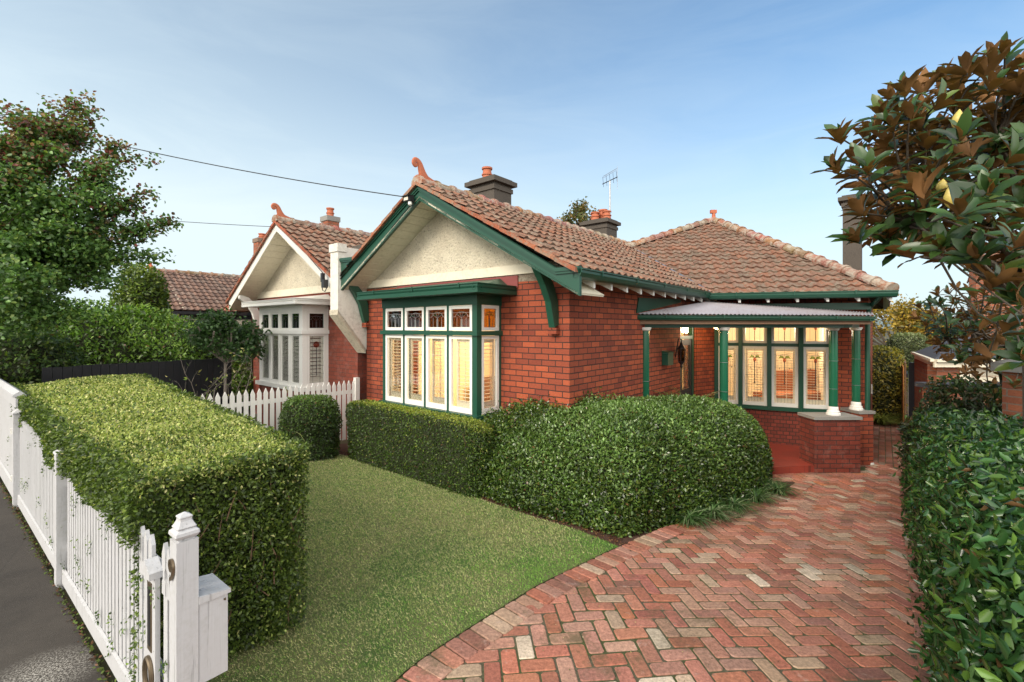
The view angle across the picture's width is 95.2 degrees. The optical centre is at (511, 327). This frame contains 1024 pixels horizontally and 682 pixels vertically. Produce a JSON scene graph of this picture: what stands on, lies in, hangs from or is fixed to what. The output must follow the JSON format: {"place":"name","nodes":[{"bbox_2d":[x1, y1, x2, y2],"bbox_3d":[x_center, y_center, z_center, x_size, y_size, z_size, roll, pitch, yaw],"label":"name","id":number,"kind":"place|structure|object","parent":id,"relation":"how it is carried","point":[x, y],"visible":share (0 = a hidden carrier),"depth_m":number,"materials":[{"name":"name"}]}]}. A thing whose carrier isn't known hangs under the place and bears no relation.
{"place":"outdoors","nodes":[
{"label":"outdoors","id":0,"kind":"place"},
{"bbox_2d":[206,454,617,681],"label":"lawn","id":1,"kind":"structure","parent":0,"point":[373,654],"depth_m":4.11,"materials":[{"name":"green plant"}]},
{"bbox_2d":[277,394,343,461],"bbox_3d":[-3.522,1.767,8.204,1.131,1.265,0.990,0,0,0],"label":"round shrub","id":2,"kind":"object","parent":1,"relation":"on","point":[315,421],"visible":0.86,"depth_m":7.90,"materials":[{"name":"green plant"}]},
{"bbox_2d":[0,330,908,681],"bbox_3d":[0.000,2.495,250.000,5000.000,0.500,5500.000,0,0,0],"label":"ground","id":3,"kind":"structure","parent":0,"point":[84,626],"depth_m":3.78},
{"bbox_2d":[0,324,87,384],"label":"dark shrub","id":4,"kind":"object","parent":3,"relation":"on","point":[25,361],"visible":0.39,"depth_m":8.88,"materials":[{"name":"green plant"}]},
{"bbox_2d":[0,484,106,681],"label":"footpath","id":5,"kind":"structure","parent":3,"relation":"on","point":[39,640],"depth_m":3.47,"materials":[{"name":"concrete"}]},
{"bbox_2d":[0,378,25,495],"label":"capped fence","id":6,"kind":"object","parent":5,"relation":"on","point":[9,394],"visible":0.76,"depth_m":6.57,"materials":[{"name":"paint"}]},
{"bbox_2d":[0,483,115,681],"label":"leaf debris","id":7,"kind":"object","parent":5,"relation":"on","point":[91,648],"visible":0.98,"depth_m":3.76,"materials":[{"name":"brown dry fallen leaves"}]},
{"bbox_2d":[11,409,169,681],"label":"picket fence","id":8,"kind":"object","parent":3,"relation":"on","point":[106,566],"visible":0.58,"depth_m":3.28,"materials":[{"name":"paint"}]},
{"bbox_2d":[0,89,183,340],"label":"pear tree","id":9,"kind":"object","parent":3,"relation":"on","point":[46,241],"visible":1,"depth_m":7.22,"materials":[{"name":"green plant"}]},
{"bbox_2d":[42,358,231,408],"bbox_3d":[-7.900,1.571,10.214,0.020,1.657,3.473,0,0,30],"label":"paling fence","id":10,"kind":"object","parent":3,"relation":"on","point":[211,370],"visible":0.38,"depth_m":10.59,"materials":[{"name":"black paint"}]},
{"bbox_2d":[105,261,173,330],"bbox_3d":[-10.747,0.235,13.580,1.852,4.347,1.747,0,0,0],"label":"upright shrub","id":11,"kind":"object","parent":3,"relation":"on","point":[143,290],"visible":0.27,"depth_m":13.27,"materials":[{"name":"green plant"}]},
{"bbox_2d":[43,296,253,411],"bbox_3d":[-11.617,0.898,12.266,8.762,3.406,4.464,0,0,0],"label":"privet hedge","id":12,"kind":"object","parent":3,"relation":"on","point":[112,338],"visible":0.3,"depth_m":11.98,"materials":[{"name":"green plant"}]},
{"bbox_2d":[7,373,311,681],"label":"box hedge","id":13,"kind":"object","parent":3,"relation":"on","point":[155,456],"visible":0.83,"depth_m":3.26,"materials":[{"name":"green plant"}]},
{"bbox_2d":[168,512,199,681],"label":"gate post","id":14,"kind":"object","parent":3,"relation":"on","point":[183,560],"visible":1,"depth_m":2.19,"materials":[{"name":"paint"}]},
{"bbox_2d":[199,573,230,681],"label":"mail box","id":15,"kind":"object","parent":14,"relation":"attached to","point":[214,590],"visible":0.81,"depth_m":2.29,"materials":[{"name":"paint"}]},
{"bbox_2d":[10,377,359,481],"bbox_3d":[-4.757,1.765,7.784,0.110,1.470,4.915,0,0,40],"label":"picket fence","id":16,"kind":"object","parent":3,"relation":"on","point":[278,399],"visible":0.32,"depth_m":8.41,"materials":[{"name":"white paint"}]},
{"bbox_2d":[146,262,250,388],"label":"weatherboard house","id":17,"kind":"structure","parent":3,"relation":"on","point":[193,293],"depth_m":18.80,"materials":[{"name":"tile"}]},
{"bbox_2d":[133,348,287,409],"bbox_3d":[-5.558,1.179,8.479,2.234,1.655,2.041,0,0,36],"label":"bare shrub","id":18,"kind":"object","parent":3,"relation":"on","point":[217,378],"visible":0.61,"depth_m":8.60,"materials":[{"name":"brown plant"}]},
{"bbox_2d":[170,304,272,393],"bbox_3d":[-6.588,0.964,10.608,2.092,2.974,1.490,0,0,0],"label":"camellia","id":19,"kind":"object","parent":3,"relation":"on","point":[212,329],"visible":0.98,"depth_m":10.37,"materials":[{"name":"green plant"}]},
{"bbox_2d":[223,203,371,438],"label":"semi detached house","id":20,"kind":"structure","parent":3,"relation":"on","point":[280,294],"depth_m":10.88,"materials":[{"name":"beige paint"}]},
{"bbox_2d":[122,217,271,226],"bbox_3d":[-10.368,-2.902,11.762,9.518,1.057,0.014,0,0,9],"label":"power cable","id":21,"kind":"object","parent":20,"relation":"attached to","point":[215,223],"visible":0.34,"depth_m":11.22,"materials":[{"name":"black metal"}]},
{"bbox_2d":[255,305,328,391],"bbox_3d":[-5.224,0.445,11.043,2.342,1.890,0.673,0,0,40],"label":"bay window","id":22,"kind":"structure","parent":20,"relation":"in","point":[286,363],"depth_m":10.52,"materials":[{"name":"white paint"}]},
{"bbox_2d":[276,225,327,291],"bbox_3d":[-4.611,-1.564,10.159,2.421,1.684,0.102,0,0,42],"label":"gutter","id":23,"kind":"object","parent":20,"relation":"attached to","point":[324,282],"visible":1,"depth_m":9.41,"materials":[{"name":"black metal"}]},
{"bbox_2d":[335,444,794,546],"bbox_3d":[0.399,2.486,7.271,9.180,0.453,4.752,0,0,0],"label":"garden bed","id":24,"kind":"object","parent":3,"relation":"on","point":[344,447],"visible":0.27,"depth_m":5.50,"materials":[{"name":"soil"}]},
{"bbox_2d":[345,399,494,498],"bbox_3d":[-1.601,1.834,7.421,3.463,1.193,0.532,0,0,40],"label":"clipped hedge","id":25,"kind":"object","parent":24,"relation":"on","point":[420,444],"visible":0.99,"depth_m":6.97,"materials":[{"name":"green plant"}]},
{"bbox_2d":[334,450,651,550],"bbox_3d":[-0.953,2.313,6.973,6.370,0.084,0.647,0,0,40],"label":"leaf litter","id":26,"kind":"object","parent":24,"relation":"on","point":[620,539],"visible":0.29,"depth_m":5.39,"materials":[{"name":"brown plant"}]},
{"bbox_2d":[446,387,774,537],"bbox_3d":[2.063,1.791,6.697,6.079,1.905,2.549,0,0,-15],"label":"rounded bush","id":27,"kind":"object","parent":24,"relation":"on","point":[629,463],"visible":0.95,"depth_m":5.99,"materials":[{"name":"green plant"}]},
{"bbox_2d":[667,507,728,531],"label":"strap leaf plant","id":28,"kind":"object","parent":24,"relation":"on","point":[693,517],"visible":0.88,"depth_m":5.64,"materials":[{"name":"green plant"}]},
{"bbox_2d":[694,498,744,523],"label":"strap leaf plant","id":29,"kind":"object","parent":24,"relation":"on","point":[719,510],"visible":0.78,"depth_m":5.91,"materials":[{"name":"green plant"}]},
{"bbox_2d":[719,493,764,515],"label":"strap leaf plant","id":30,"kind":"object","parent":24,"relation":"on","point":[735,502],"visible":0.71,"depth_m":6.30,"materials":[{"name":"green plant"}]},
{"bbox_2d":[739,485,789,505],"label":"strap leaf plant","id":31,"kind":"object","parent":24,"relation":"on","point":[757,496],"visible":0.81,"depth_m":6.77,"materials":[{"name":"green plant"}]},
{"bbox_2d":[763,478,794,488],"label":"strap leaf plant","id":32,"kind":"object","parent":24,"relation":"on","point":[782,480],"visible":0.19,"depth_m":7.54,"materials":[{"name":"green plant"}]},
{"bbox_2d":[763,479,808,498],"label":"strap leaf plant","id":33,"kind":"object","parent":24,"relation":"on","point":[775,488],"visible":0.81,"depth_m":7.21,"materials":[{"name":"green plant"}]},
{"bbox_2d":[557,196,598,226],"bbox_3d":[3.668,-2.351,27.035,3.054,10.315,2.489,0,0,41],"label":"autumn tree","id":34,"kind":"object","parent":3,"relation":"on","point":[581,209],"visible":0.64,"depth_m":26.33,"materials":[{"name":"green plant"}]},
{"bbox_2d":[329,157,899,473],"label":"brick house","id":35,"kind":"structure","parent":3,"relation":"on","point":[483,294],"depth_m":8.60,"materials":[{"name":"red brick"}]},
{"bbox_2d":[0,115,400,196],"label":"power cable","id":36,"kind":"object","parent":35,"relation":"attached to","point":[261,173],"visible":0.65,"depth_m":8.07,"materials":[{"name":"black metal"}]},
{"bbox_2d":[391,194,413,227],"bbox_3d":[-1.888,-1.948,7.837,0.614,0.468,0.140,0,0,40],"label":"security light","id":37,"kind":"object","parent":35,"relation":"attached to","point":[408,199],"visible":1,"depth_m":7.68,"materials":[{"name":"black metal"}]},
{"bbox_2d":[379,294,502,420],"bbox_3d":[-1.255,0.433,7.786,2.437,1.865,0.590,0,0,40],"label":"bay window","id":38,"kind":"structure","parent":35,"relation":"in","point":[413,376],"depth_m":7.41,"materials":[{"name":"white paint"}]},
{"bbox_2d":[602,168,617,214],"bbox_3d":[3.207,-3.797,15.300,0.505,2.926,0.248,0,0,18],"label":"tv antenna","id":39,"kind":"object","parent":35,"relation":"attached to","point":[609,181],"visible":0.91,"depth_m":15.28,"materials":[{"name":"grey metal"}]},
{"bbox_2d":[662,350,673,364],"bbox_3d":[3.005,0.583,8.997,0.140,0.275,0.290,0,0,40],"label":"letter box","id":40,"kind":"object","parent":35,"relation":"attached to","point":[667,357],"visible":1,"depth_m":8.92,"materials":[{"name":"green metal"}]},
{"bbox_2d":[675,338,685,367],"bbox_3d":[3.403,0.518,9.414,0.188,0.604,0.163,0,0,0],"label":"wall lantern","id":41,"kind":"object","parent":35,"relation":"attached to","point":[680,351],"depth_m":9.37,"materials":[{"name":"black metal"}]},
{"bbox_2d":[681,328,691,394],"bbox_3d":[3.731,1.215,10.056,0.058,2.610,0.719,0,0,40],"label":"front door","id":42,"kind":"structure","parent":35,"relation":"in","point":[686,371],"depth_m":10.15,"materials":[{"name":"paint"}]},
{"bbox_2d":[714,314,833,411],"bbox_3d":[5.794,0.739,10.453,2.368,2.198,0.251,0,0,22],"label":"bow window","id":43,"kind":"structure","parent":35,"relation":"in","point":[800,402],"depth_m":10.37,"materials":[{"name":"white paint"}]},
{"bbox_2d":[872,344,908,421],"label":"golden hedge","id":44,"kind":"object","parent":3,"relation":"on","point":[887,379],"visible":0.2,"depth_m":13.41,"materials":[{"name":"green plant"}]},
{"bbox_2d":[882,332,930,414],"bbox_3d":[12.007,1.435,14.224,1.376,2.631,1.276,0,0,0],"label":"ball shrub","id":45,"kind":"object","parent":3,"relation":"on","point":[908,343],"visible":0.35,"depth_m":13.90,"materials":[{"name":"green plant"}]},
{"bbox_2d":[810,31,1023,426],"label":"magnolia tree","id":46,"kind":"object","parent":3,"relation":"on","point":[988,140],"visible":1,"depth_m":3.50,"materials":[{"name":"green plant"}]},
{"bbox_2d":[873,293,962,347],"bbox_3d":[17.357,0.628,20.893,4.240,4.364,4.372,0,0,0],"label":"golden tree","id":47,"kind":"object","parent":3,"relation":"on","point":[901,321],"visible":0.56,"depth_m":20.21,"materials":[{"name":"yellow plant"}]},
{"bbox_2d":[893,373,1001,513],"bbox_3d":[6.459,1.777,6.388,2.281,2.333,1.199,0,0,0],"label":"loose shrub","id":48,"kind":"object","parent":3,"relation":"on","point":[978,395],"visible":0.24,"depth_m":6.27,"materials":[{"name":"green plant"}]},
{"bbox_2d":[892,402,1023,681],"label":"laurel hedge","id":49,"kind":"object","parent":3,"relation":"on","point":[963,500],"visible":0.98,"depth_m":2.33,"materials":[{"name":"green plant"}]},
{"bbox_2d":[915,382,1001,406],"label":"boundary wall","id":50,"kind":"structure","parent":3,"relation":"on","point":[920,384],"depth_m":7.86,"materials":[{"name":"red brick"}]},
{"bbox_2d":[911,337,1006,411],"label":"brick garage","id":51,"kind":"structure","parent":3,"relation":"on","point":[927,362],"depth_m":8.93,"materials":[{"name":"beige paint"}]},
{"bbox_2d":[971,368,999,381],"bbox_3d":[10.040,1.668,8.840,2.980,1.985,0.040,0,0,0],"label":"garage door","id":52,"kind":"structure","parent":51,"relation":"in","point":[991,374],"depth_m":8.82,"materials":[{"name":"beige paint"}]},
{"bbox_2d":[907,281,1023,388],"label":"magnolia","id":53,"kind":"object","parent":3,"relation":"on","point":[969,326],"visible":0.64,"depth_m":6.25,"materials":[{"name":"green plant"}]},
{"bbox_2d":[967,251,1022,336],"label":"two storey house","id":54,"kind":"structure","parent":3,"relation":"on","point":[975,285],"depth_m":14.50,"materials":[{"name":"red brick"}]},
{"bbox_2d":[991,359,1021,418],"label":"brick pier","id":55,"kind":"structure","parent":3,"relation":"on","point":[1011,400],"depth_m":5.50,"materials":[{"name":"brick"}]},
{"bbox_2d":[61,319,896,328],"bbox_3d":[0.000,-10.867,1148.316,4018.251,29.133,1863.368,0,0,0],"label":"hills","id":56,"kind":"structure","parent":0,"point":[873,322],"depth_m":1212.09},
{"bbox_2d":[0,0,1023,318],"label":"sky","id":57,"kind":"structure","parent":0,"point":[698,107],"materials":[{"name":"blue"}]},
{"bbox_2d":[395,418,932,681],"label":"driveway","id":58,"kind":"structure","parent":0,"point":[549,594],"depth_m":3.82,"materials":[{"name":"brick"}]},
{"bbox_2d":[873,412,902,425],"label":"tufted plant","id":59,"kind":"object","parent":58,"relation":"on","point":[878,419],"visible":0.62,"depth_m":12.90,"materials":[{"name":"green plant"}]},
{"bbox_2d":[883,412,908,422],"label":"tufted plant","id":60,"kind":"object","parent":58,"relation":"on","point":[896,418],"visible":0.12,"depth_m":12.82,"materials":[{"name":"green plant"}]},
{"bbox_2d":[900,364,903,421],"bbox_3d":[11.522,1.867,13.812,0.020,1.626,3.112,0,0,38],"label":"timber fence","id":61,"kind":"object","parent":58,"relation":"on","point":[902,390],"visible":0.34,"depth_m":12.95,"materials":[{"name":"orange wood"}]},
{"bbox_2d":[904,361,913,425],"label":"side gate","id":62,"kind":"structure","parent":58,"relation":"on","point":[911,386],"depth_m":11.20,"materials":[{"name":"black paint"}]},
{"bbox_2d":[654,386,719,398],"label":"shrub","id":63,"kind":"object","parent":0,"point":[681,394],"visible":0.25,"depth_m":8.55,"materials":[{"name":"plant"}]}
]}

